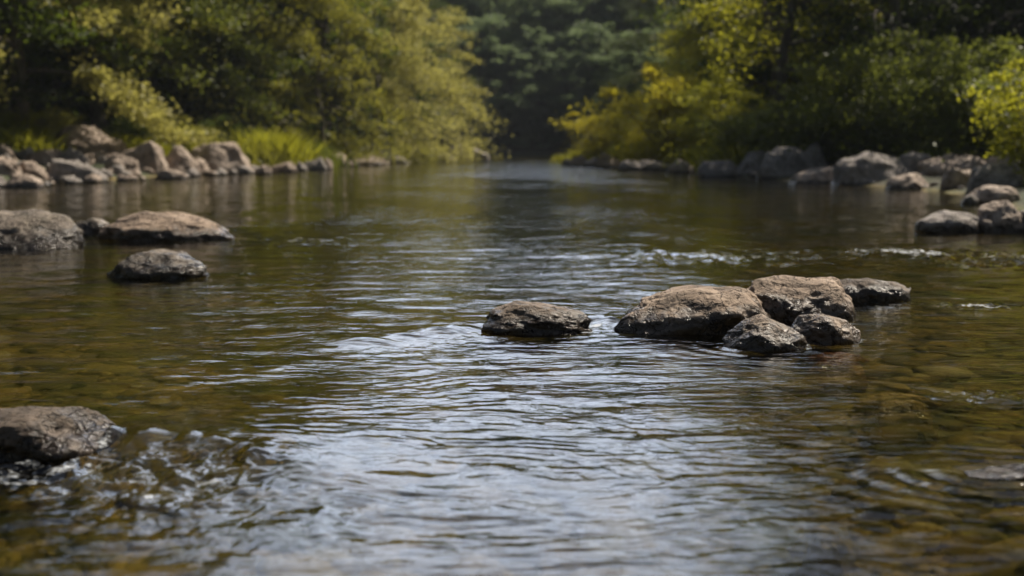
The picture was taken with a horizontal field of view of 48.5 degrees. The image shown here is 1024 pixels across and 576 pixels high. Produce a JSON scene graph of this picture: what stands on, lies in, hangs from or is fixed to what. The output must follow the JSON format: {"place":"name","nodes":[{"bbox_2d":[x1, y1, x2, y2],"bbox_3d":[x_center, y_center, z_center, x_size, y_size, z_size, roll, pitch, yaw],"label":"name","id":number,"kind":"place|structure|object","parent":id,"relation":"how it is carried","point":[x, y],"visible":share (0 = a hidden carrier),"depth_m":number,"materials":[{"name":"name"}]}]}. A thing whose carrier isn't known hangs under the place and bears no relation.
{"place":"outdoors","nodes":[
{"label":"outdoors","id":0,"kind":"place"},
{"bbox_2d":[0,157,1023,575],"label":"water","id":1,"kind":"structure","parent":0,"point":[316,373],"depth_m":4.80,"materials":[{"name":"liquid"}]},
{"bbox_2d":[0,208,84,248],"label":"rock","id":2,"kind":"object","parent":1,"relation":"in","point":[32,228],"visible":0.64,"depth_m":11.51,"materials":[{"name":"grey stone"}]},
{"bbox_2d":[0,406,116,462],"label":"rock","id":3,"kind":"object","parent":1,"relation":"in","point":[52,434],"visible":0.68,"depth_m":3.68,"materials":[{"name":"stone"}]},
{"bbox_2d":[76,218,109,235],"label":"rock","id":4,"kind":"object","parent":1,"relation":"in","point":[90,226],"visible":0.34,"depth_m":13.17,"materials":[{"name":"grey stone"}]},
{"bbox_2d":[106,249,208,279],"bbox_3d":[-2.793,-0.122,8.981,0.812,0.345,0.592,0,7,0],"label":"rock","id":5,"kind":"object","parent":1,"relation":"in","point":[156,264],"visible":0.62,"depth_m":8.80,"materials":[{"name":"grey stone"}]},
{"bbox_2d":[96,211,235,241],"bbox_3d":[-3.851,-0.596,12.713,1.504,0.538,0.876,0,7,0],"label":"rock","id":6,"kind":"object","parent":1,"relation":"in","point":[145,226],"visible":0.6,"depth_m":12.48,"materials":[{"name":"stone"}]},
{"bbox_2d":[481,300,592,334],"bbox_3d":[0.150,0.203,6.382,0.644,0.267,0.498,0,7,0],"label":"rock","id":7,"kind":"object","parent":1,"relation":"in","point":[524,317],"visible":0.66,"depth_m":6.21,"materials":[{"name":"stone"}]},
{"bbox_2d":[614,285,770,334],"bbox_3d":[1.012,0.185,6.459,0.900,0.392,0.621,0,7,0],"label":"rock","id":8,"kind":"object","parent":1,"relation":"in","point":[694,310],"visible":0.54,"depth_m":6.24,"materials":[{"name":"stone"}]},
{"bbox_2d":[722,314,807,351],"bbox_3d":[1.295,0.274,5.806,0.444,0.261,0.346,0,7,0],"label":"rock","id":9,"kind":"object","parent":1,"relation":"in","point":[760,333],"visible":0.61,"depth_m":5.72,"materials":[{"name":"stone"}]},
{"bbox_2d":[747,275,855,320],"bbox_3d":[1.710,0.127,6.910,0.729,0.416,0.597,0,7,0],"label":"rock","id":10,"kind":"object","parent":1,"relation":"in","point":[786,298],"visible":0.41,"depth_m":6.69,"materials":[{"name":"stone"}]},
{"bbox_2d":[791,314,860,344],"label":"rock","id":11,"kind":"object","parent":1,"relation":"in","point":[820,329],"visible":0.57,"depth_m":5.92,"materials":[{"name":"stone"}]},
{"bbox_2d":[840,278,910,302],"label":"rock","id":12,"kind":"object","parent":1,"relation":"in","point":[866,290],"visible":0.54,"depth_m":7.38,"materials":[{"name":"stone"}]},
{"bbox_2d":[914,210,980,233],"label":"rock","id":13,"kind":"object","parent":1,"relation":"in","point":[946,221],"visible":0.68,"depth_m":13.54,"materials":[{"name":"stone"}]},
{"bbox_2d":[963,463,1023,480],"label":"rock","id":14,"kind":"object","parent":1,"relation":"on","point":[1012,472],"visible":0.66,"depth_m":3.48,"materials":[{"name":"stone"}]},
{"bbox_2d":[977,200,1023,232],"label":"rock","id":15,"kind":"object","parent":1,"relation":"in","point":[1003,216],"visible":0.44,"depth_m":13.56,"materials":[{"name":"stone"}]},
{"bbox_2d":[0,0,1023,209],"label":"ground","id":16,"kind":"structure","parent":0,"point":[530,151],"depth_m":123.96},
{"bbox_2d":[1,174,45,187],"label":"rock","id":17,"kind":"object","parent":16,"relation":"on","point":[22,181],"visible":0.45,"depth_m":28.70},
{"bbox_2d":[19,161,47,180],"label":"rock","id":18,"kind":"object","parent":16,"relation":"on","point":[33,168],"visible":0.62,"depth_m":32.86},
{"bbox_2d":[0,121,75,151],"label":"grass clump","id":19,"kind":"object","parent":16,"relation":"on","point":[16,139],"visible":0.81,"depth_m":41.14,"materials":[{"name":"green plant"}]},
{"bbox_2d":[25,149,62,164],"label":"rock","id":20,"kind":"object","parent":16,"relation":"on","point":[45,156],"visible":0.4,"depth_m":38.88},
{"bbox_2d":[0,32,94,115],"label":"tree","id":21,"kind":"object","parent":16,"relation":"on","point":[35,92],"visible":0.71,"depth_m":41.63,"materials":[{"name":"green plant"}]},
{"bbox_2d":[0,0,111,49],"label":"tree","id":22,"kind":"object","parent":16,"relation":"on","point":[43,31],"visible":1,"depth_m":37.20,"materials":[{"name":"green plant"}]},
{"bbox_2d":[31,106,91,139],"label":"shrub","id":23,"kind":"object","parent":16,"relation":"on","point":[65,117],"visible":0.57,"depth_m":45.25,"materials":[{"name":"green plant"}]},
{"bbox_2d":[46,159,102,182],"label":"rock","id":24,"kind":"object","parent":16,"relation":"on","point":[57,169],"visible":0.44,"depth_m":33.33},
{"bbox_2d":[0,0,152,113],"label":"tree","id":25,"kind":"object","parent":16,"relation":"on","point":[1,72],"visible":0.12,"depth_m":46.25,"materials":[{"name":"green plant"}]},
{"bbox_2d":[0,0,169,81],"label":"tree","id":26,"kind":"object","parent":16,"relation":"on","point":[36,59],"visible":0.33,"depth_m":44.05,"materials":[{"name":"green plant"}]},
{"bbox_2d":[2,0,174,111],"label":"tree","id":27,"kind":"object","parent":16,"relation":"on","point":[68,55],"visible":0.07,"depth_m":53.16,"materials":[{"name":"green plant"}]},
{"bbox_2d":[53,125,126,154],"bbox_3d":[-16.608,-5.363,44.602,3.111,2.052,2.029,0,7,0],"label":"rock","id":28,"kind":"object","parent":16,"relation":"on","point":[89,139],"visible":0.52,"depth_m":43.96,"materials":[{"name":"stone"}]},
{"bbox_2d":[5,0,203,131],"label":"tree","id":29,"kind":"object","parent":16,"relation":"on","point":[159,87],"visible":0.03,"depth_m":54.23,"materials":[{"name":"green plant"}]},
{"bbox_2d":[0,0,232,145],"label":"tree","id":30,"kind":"object","parent":16,"relation":"on","point":[103,14],"visible":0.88,"depth_m":42.65,"materials":[{"name":"green plant"}]},
{"bbox_2d":[0,0,233,132],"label":"tree","id":31,"kind":"object","parent":16,"relation":"on","point":[97,115],"visible":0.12,"depth_m":51.03,"materials":[{"name":"green plant"}]},
{"bbox_2d":[103,153,138,174],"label":"rock","id":32,"kind":"object","parent":16,"relation":"on","point":[130,164],"visible":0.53,"depth_m":38.83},
{"bbox_2d":[0,2,270,128],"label":"tree","id":33,"kind":"object","parent":16,"relation":"on","point":[65,85],"visible":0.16,"depth_m":56.13,"materials":[{"name":"green plant"}]},
{"bbox_2d":[0,0,279,132],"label":"tree","id":34,"kind":"object","parent":16,"relation":"on","point":[201,98],"visible":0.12,"depth_m":54.19,"materials":[{"name":"green plant"}]},
{"bbox_2d":[95,115,184,148],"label":"shrub","id":35,"kind":"object","parent":16,"relation":"on","point":[129,129],"visible":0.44,"depth_m":48.11,"materials":[{"name":"green plant"}]},
{"bbox_2d":[100,127,186,156],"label":"grass clump","id":36,"kind":"object","parent":16,"relation":"on","point":[129,142],"visible":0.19,"depth_m":46.48,"materials":[{"name":"plant"}]},
{"bbox_2d":[121,141,167,174],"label":"rock","id":37,"kind":"object","parent":16,"relation":"on","point":[149,154],"visible":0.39,"depth_m":40.75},
{"bbox_2d":[1,0,331,139],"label":"tree","id":38,"kind":"object","parent":16,"relation":"on","point":[215,11],"visible":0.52,"depth_m":50.94,"materials":[{"name":"green plant"}]},
{"bbox_2d":[165,146,201,174],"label":"rock","id":39,"kind":"object","parent":16,"relation":"on","point":[179,158],"visible":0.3,"depth_m":42.07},
{"bbox_2d":[67,3,340,136],"bbox_3d":[-18.468,-15.857,64.529,20.124,18.700,17.549,-1,7,-10],"label":"tree","id":40,"kind":"object","parent":16,"relation":"on","point":[312,124],"visible":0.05,"depth_m":63.84,"materials":[{"name":"green plant"}]},
{"bbox_2d":[189,142,251,173],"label":"rock","id":41,"kind":"object","parent":16,"relation":"on","point":[228,156],"visible":0.47,"depth_m":44.83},
{"bbox_2d":[132,0,311,88],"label":"tree","id":42,"kind":"object","parent":16,"relation":"on","point":[266,2],"visible":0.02,"depth_m":60.46,"materials":[{"name":"green plant"}]},
{"bbox_2d":[179,113,268,147],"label":"shrub","id":43,"kind":"object","parent":16,"relation":"on","point":[210,124],"visible":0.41,"depth_m":52.85,"materials":[{"name":"green plant"}]},
{"bbox_2d":[133,0,317,131],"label":"tree","id":44,"kind":"object","parent":16,"relation":"on","point":[232,56],"visible":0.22,"depth_m":56.92,"materials":[{"name":"green plant"}]},
{"bbox_2d":[199,137,307,167],"bbox_3d":[-11.556,-5.860,50.772,5.147,1.837,6.247,0,7,0],"label":"grass clump","id":45,"kind":"object","parent":16,"relation":"on","point":[272,158],"visible":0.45,"depth_m":49.74,"materials":[{"name":"green plant"}]},
{"bbox_2d":[127,0,382,138],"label":"tree","id":46,"kind":"object","parent":16,"relation":"on","point":[284,33],"visible":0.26,"depth_m":58.42,"materials":[{"name":"green plant"}]},
{"bbox_2d":[208,125,336,169],"bbox_3d":[-11.115,-6.476,52.861,6.356,2.561,5.896,2,7,14],"label":"grass clump","id":47,"kind":"object","parent":16,"relation":"on","point":[293,144],"visible":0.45,"depth_m":51.82,"materials":[{"name":"green plant"}]},
{"bbox_2d":[169,0,379,134],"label":"tree","id":48,"kind":"object","parent":16,"relation":"on","point":[324,88],"visible":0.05,"depth_m":67.98,"materials":[{"name":"green plant"}]},
{"bbox_2d":[192,0,413,137],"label":"tree","id":49,"kind":"object","parent":16,"relation":"on","point":[335,38],"visible":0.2,"depth_m":71.59,"materials":[{"name":"green plant"}]},
{"bbox_2d":[195,0,418,165],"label":"tree","id":50,"kind":"object","parent":16,"relation":"on","point":[333,74],"visible":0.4,"depth_m":65.44,"materials":[{"name":"green plant"}]},
{"bbox_2d":[242,0,415,145],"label":"tree","id":51,"kind":"object","parent":16,"relation":"on","point":[352,101],"visible":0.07,"depth_m":77.20,"materials":[{"name":"green plant"}]},
{"bbox_2d":[300,139,359,167],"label":"grass clump","id":52,"kind":"object","parent":16,"relation":"on","point":[328,155],"visible":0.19,"depth_m":59.16,"materials":[{"name":"green plant"}]},
{"bbox_2d":[313,132,370,163],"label":"shrub","id":53,"kind":"object","parent":16,"relation":"on","point":[336,144],"visible":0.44,"depth_m":65.13,"materials":[{"name":"green plant"}]},
{"bbox_2d":[256,1,452,154],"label":"tree","id":54,"kind":"object","parent":16,"relation":"on","point":[364,131],"visible":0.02,"depth_m":85.33,"materials":[{"name":"green plant"}]},
{"bbox_2d":[319,0,464,142],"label":"tree","id":55,"kind":"object","parent":16,"relation":"on","point":[386,24],"visible":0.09,"depth_m":88.67,"materials":[{"name":"green plant"}]},
{"bbox_2d":[309,0,480,142],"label":"tree","id":56,"kind":"object","parent":16,"relation":"on","point":[433,16],"visible":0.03,"depth_m":104.41,"materials":[{"name":"green plant"}]},
{"bbox_2d":[313,0,512,163],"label":"tree","id":57,"kind":"object","parent":16,"relation":"on","point":[403,66],"visible":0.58,"depth_m":75.49,"materials":[{"name":"green plant"}]},
{"bbox_2d":[331,0,509,161],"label":"tree","id":58,"kind":"object","parent":16,"relation":"on","point":[452,19],"visible":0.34,"depth_m":89.53,"materials":[{"name":"green plant"}]},
{"bbox_2d":[367,0,486,139],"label":"tree","id":59,"kind":"object","parent":16,"relation":"on","point":[452,6],"visible":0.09,"depth_m":108.50,"materials":[{"name":"green plant"}]},
{"bbox_2d":[410,39,494,138],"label":"tree","id":60,"kind":"object","parent":16,"relation":"on","point":[473,70],"visible":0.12,"depth_m":124.38,"materials":[{"name":"green plant"}]},
{"bbox_2d":[423,0,521,85],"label":"tree","id":61,"kind":"object","parent":16,"relation":"on","point":[474,5],"visible":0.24,"depth_m":131.62,"materials":[{"name":"green plant"}]},
{"bbox_2d":[438,13,523,121],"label":"tree","id":62,"kind":"object","parent":16,"relation":"on","point":[488,23],"visible":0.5,"depth_m":124.82,"materials":[{"name":"green plant"}]},
{"bbox_2d":[438,0,553,83],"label":"tree","id":63,"kind":"object","parent":16,"relation":"on","point":[528,23],"visible":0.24,"depth_m":132.50,"materials":[{"name":"green plant"}]},
{"bbox_2d":[462,51,566,149],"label":"tree","id":64,"kind":"object","parent":16,"relation":"on","point":[516,103],"visible":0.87,"depth_m":123.34,"materials":[{"name":"green plant"}]},
{"bbox_2d":[470,0,573,94],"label":"tree","id":65,"kind":"object","parent":16,"relation":"on","point":[527,13],"visible":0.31,"depth_m":130.76,"materials":[{"name":"green plant"}]},
{"bbox_2d":[481,25,592,135],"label":"tree","id":66,"kind":"object","parent":16,"relation":"on","point":[543,112],"visible":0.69,"depth_m":124.82,"materials":[{"name":"green plant"}]},
{"bbox_2d":[503,0,619,80],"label":"tree","id":67,"kind":"object","parent":16,"relation":"on","point":[556,5],"visible":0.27,"depth_m":131.02,"materials":[{"name":"green plant"}]},
{"bbox_2d":[517,48,617,147],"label":"tree","id":68,"kind":"object","parent":16,"relation":"on","point":[568,101],"visible":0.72,"depth_m":123.43,"materials":[{"name":"green plant"}]},
{"bbox_2d":[540,0,640,94],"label":"tree","id":69,"kind":"object","parent":16,"relation":"on","point":[596,19],"visible":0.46,"depth_m":130.26,"materials":[{"name":"green plant"}]},
{"bbox_2d":[542,21,650,129],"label":"tree","id":70,"kind":"object","parent":16,"relation":"on","point":[594,60],"visible":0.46,"depth_m":123.81,"materials":[{"name":"green plant"}]},
{"bbox_2d":[547,107,652,159],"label":"bush","id":71,"kind":"object","parent":16,"relation":"on","point":[595,131],"visible":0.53,"depth_m":71.04,"materials":[{"name":"green plant"}]},
{"bbox_2d":[564,0,676,84],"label":"tree","id":72,"kind":"object","parent":16,"relation":"on","point":[624,12],"visible":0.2,"depth_m":131.68,"materials":[{"name":"green plant"}]},
{"bbox_2d":[591,28,683,127],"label":"tree","id":73,"kind":"object","parent":16,"relation":"on","point":[639,61],"visible":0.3,"depth_m":122.29,"materials":[{"name":"green plant"}]},
{"bbox_2d":[591,0,702,113],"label":"tree","id":74,"kind":"object","parent":16,"relation":"on","point":[636,75],"visible":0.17,"depth_m":113.79,"materials":[{"name":"green plant"}]},
{"bbox_2d":[555,59,745,162],"bbox_3d":[7.928,-8.541,56.829,9.606,5.820,8.489,7,10,44],"label":"bush","id":75,"kind":"object","parent":16,"relation":"on","point":[670,85],"visible":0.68,"depth_m":56.56,"materials":[{"name":"green plant"}]},
{"bbox_2d":[604,0,700,95],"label":"tree","id":76,"kind":"object","parent":16,"relation":"on","point":[636,14],"visible":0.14,"depth_m":130.74,"materials":[{"name":"green plant"}]},
{"bbox_2d":[644,17,751,120],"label":"tree","id":77,"kind":"object","parent":16,"relation":"on","point":[673,66],"visible":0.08,"depth_m":94.49,"materials":[{"name":"green plant"}]},
{"bbox_2d":[696,160,736,177],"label":"rock","id":78,"kind":"object","parent":16,"relation":"on","point":[719,169],"visible":0.48,"depth_m":38.80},
{"bbox_2d":[647,68,789,166],"bbox_3d":[9.331,-7.128,49.671,6.946,4.762,7.860,1,7,8],"label":"bush","id":79,"kind":"object","parent":16,"relation":"on","point":[738,95],"visible":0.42,"depth_m":49.11,"materials":[{"name":"green plant"}]},
{"bbox_2d":[641,1,805,141],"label":"tree","id":80,"kind":"object","parent":16,"relation":"on","point":[697,51],"visible":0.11,"depth_m":65.40,"materials":[{"name":"green plant"}]},
{"bbox_2d":[684,142,775,172],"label":"grass clump","id":81,"kind":"object","parent":16,"relation":"on","point":[725,154],"visible":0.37,"depth_m":43.34,"materials":[{"name":"plant"}]},
{"bbox_2d":[674,97,822,167],"bbox_3d":[9.732,-5.823,44.725,6.623,3.311,6.366,-1,7,-11],"label":"shrub","id":82,"kind":"object","parent":16,"relation":"on","point":[729,136],"visible":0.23,"depth_m":44.00,"materials":[{"name":"green plant"}]},
{"bbox_2d":[737,151,765,175],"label":"rock","id":83,"kind":"object","parent":16,"relation":"on","point":[745,165],"visible":0.32,"depth_m":40.39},
{"bbox_2d":[659,0,869,114],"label":"tree","id":84,"kind":"object","parent":16,"relation":"on","point":[773,60],"visible":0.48,"depth_m":51.62,"materials":[{"name":"green plant"}]},
{"bbox_2d":[635,0,901,71],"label":"tree","id":85,"kind":"object","parent":16,"relation":"on","point":[681,10],"visible":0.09,"depth_m":75.60,"materials":[{"name":"green plant"}]},
{"bbox_2d":[653,0,887,129],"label":"tree","id":86,"kind":"object","parent":16,"relation":"on","point":[764,74],"visible":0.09,"depth_m":61.54,"materials":[{"name":"green plant"}]},
{"bbox_2d":[656,3,884,137],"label":"tree","id":87,"kind":"object","parent":16,"relation":"on","point":[693,26],"visible":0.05,"depth_m":87.15,"materials":[{"name":"green plant"}]},
{"bbox_2d":[641,0,900,128],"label":"tree","id":88,"kind":"object","parent":16,"relation":"on","point":[785,43],"visible":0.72,"depth_m":45.67,"materials":[{"name":"green plant"}]},
{"bbox_2d":[756,146,813,178],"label":"rock","id":89,"kind":"object","parent":16,"relation":"on","point":[779,162],"visible":0.5,"depth_m":36.63,"materials":[{"name":"stone"}]},
{"bbox_2d":[716,84,870,167],"bbox_3d":[10.720,-5.630,41.757,7.073,3.678,7.359,2,7,15],"label":"shrub","id":90,"kind":"object","parent":16,"relation":"on","point":[756,121],"visible":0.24,"depth_m":40.97,"materials":[{"name":"green plant"}]},
{"bbox_2d":[788,167,833,183],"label":"rock","id":91,"kind":"object","parent":16,"relation":"on","point":[822,175],"visible":0.32,"depth_m":31.95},
{"bbox_2d":[734,66,904,161],"bbox_3d":[11.972,-5.831,40.080,8.095,4.046,7.781,5,9,36],"label":"shrub","id":92,"kind":"object","parent":16,"relation":"on","point":[792,92],"visible":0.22,"depth_m":39.53,"materials":[{"name":"green plant"}]},
{"bbox_2d":[728,0,974,112],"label":"tree","id":93,"kind":"object","parent":16,"relation":"on","point":[828,48],"visible":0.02,"depth_m":60.85,"materials":[{"name":"green plant"}]},
{"bbox_2d":[739,25,1000,157],"bbox_3d":[13.101,-6.200,38.344,9.935,4.966,9.549,-4,8,-32],"label":"shrub","id":94,"kind":"object","parent":16,"relation":"on","point":[860,58],"visible":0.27,"depth_m":37.53,"materials":[{"name":"green plant"}]},
{"bbox_2d":[741,0,1002,130],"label":"tree","id":95,"kind":"object","parent":16,"relation":"on","point":[855,32],"visible":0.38,"depth_m":43.52,"materials":[{"name":"green plant"}]},
{"bbox_2d":[831,151,915,185],"bbox_3d":[9.842,-2.935,30.959,2.468,1.564,1.627,0,7,0],"label":"rock","id":96,"kind":"object","parent":16,"relation":"on","point":[863,168],"visible":0.56,"depth_m":30.41,"materials":[{"name":"stone"}]},
{"bbox_2d":[786,0,1019,82],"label":"tree","id":97,"kind":"object","parent":16,"relation":"on","point":[893,13],"visible":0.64,"depth_m":40.44,"materials":[{"name":"green plant"}]},
{"bbox_2d":[885,173,929,189],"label":"rock","id":98,"kind":"object","parent":16,"relation":"on","point":[912,181],"visible":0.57,"depth_m":27.64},
{"bbox_2d":[792,28,1023,156],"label":"shrub","id":99,"kind":"object","parent":16,"relation":"on","point":[934,71],"visible":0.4,"depth_m":34.69,"materials":[{"name":"green plant"}]},
{"bbox_2d":[795,0,1023,82],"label":"tree","id":100,"kind":"object","parent":16,"relation":"on","point":[922,29],"visible":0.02,"depth_m":59.67,"materials":[{"name":"green plant"}]},
{"bbox_2d":[900,152,931,172],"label":"rock","id":101,"kind":"object","parent":16,"relation":"on","point":[911,160],"visible":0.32,"depth_m":30.84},
{"bbox_2d":[856,42,1023,161],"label":"shrub","id":102,"kind":"object","parent":16,"relation":"on","point":[969,79],"visible":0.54,"depth_m":32.17,"materials":[{"name":"green plant"}]},
{"bbox_2d":[917,154,988,175],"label":"rock","id":103,"kind":"object","parent":16,"relation":"on","point":[934,166],"visible":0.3,"depth_m":29.90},
{"bbox_2d":[939,167,970,190],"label":"rock","id":104,"kind":"object","parent":16,"relation":"on","point":[953,178],"visible":0.47,"depth_m":26.45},
{"bbox_2d":[900,0,1023,73],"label":"tree","id":105,"kind":"object","parent":16,"relation":"on","point":[968,24],"visible":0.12,"depth_m":51.17,"materials":[{"name":"green plant"}]},
{"bbox_2d":[927,0,1023,60],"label":"tree","id":106,"kind":"object","parent":16,"relation":"on","point":[1019,31],"visible":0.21,"depth_m":49.01,"materials":[{"name":"green plant"}]},
{"bbox_2d":[930,0,1023,61],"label":"tree","id":107,"kind":"object","parent":16,"relation":"on","point":[1002,23],"visible":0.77,"depth_m":42.36,"materials":[{"name":"green plant"}]},
{"bbox_2d":[954,57,1023,183],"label":"shrub","id":108,"kind":"object","parent":16,"relation":"on","point":[1005,98],"visible":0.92,"depth_m":24.36,"materials":[{"name":"green plant"}]},
{"bbox_2d":[965,162,1023,193],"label":"rock","id":109,"kind":"object","parent":16,"relation":"on","point":[990,174],"visible":0.56,"depth_m":23.98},
{"bbox_2d":[969,185,1020,203],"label":"rock","id":110,"kind":"object","parent":16,"relation":"on","point":[985,194],"visible":0.54,"depth_m":20.22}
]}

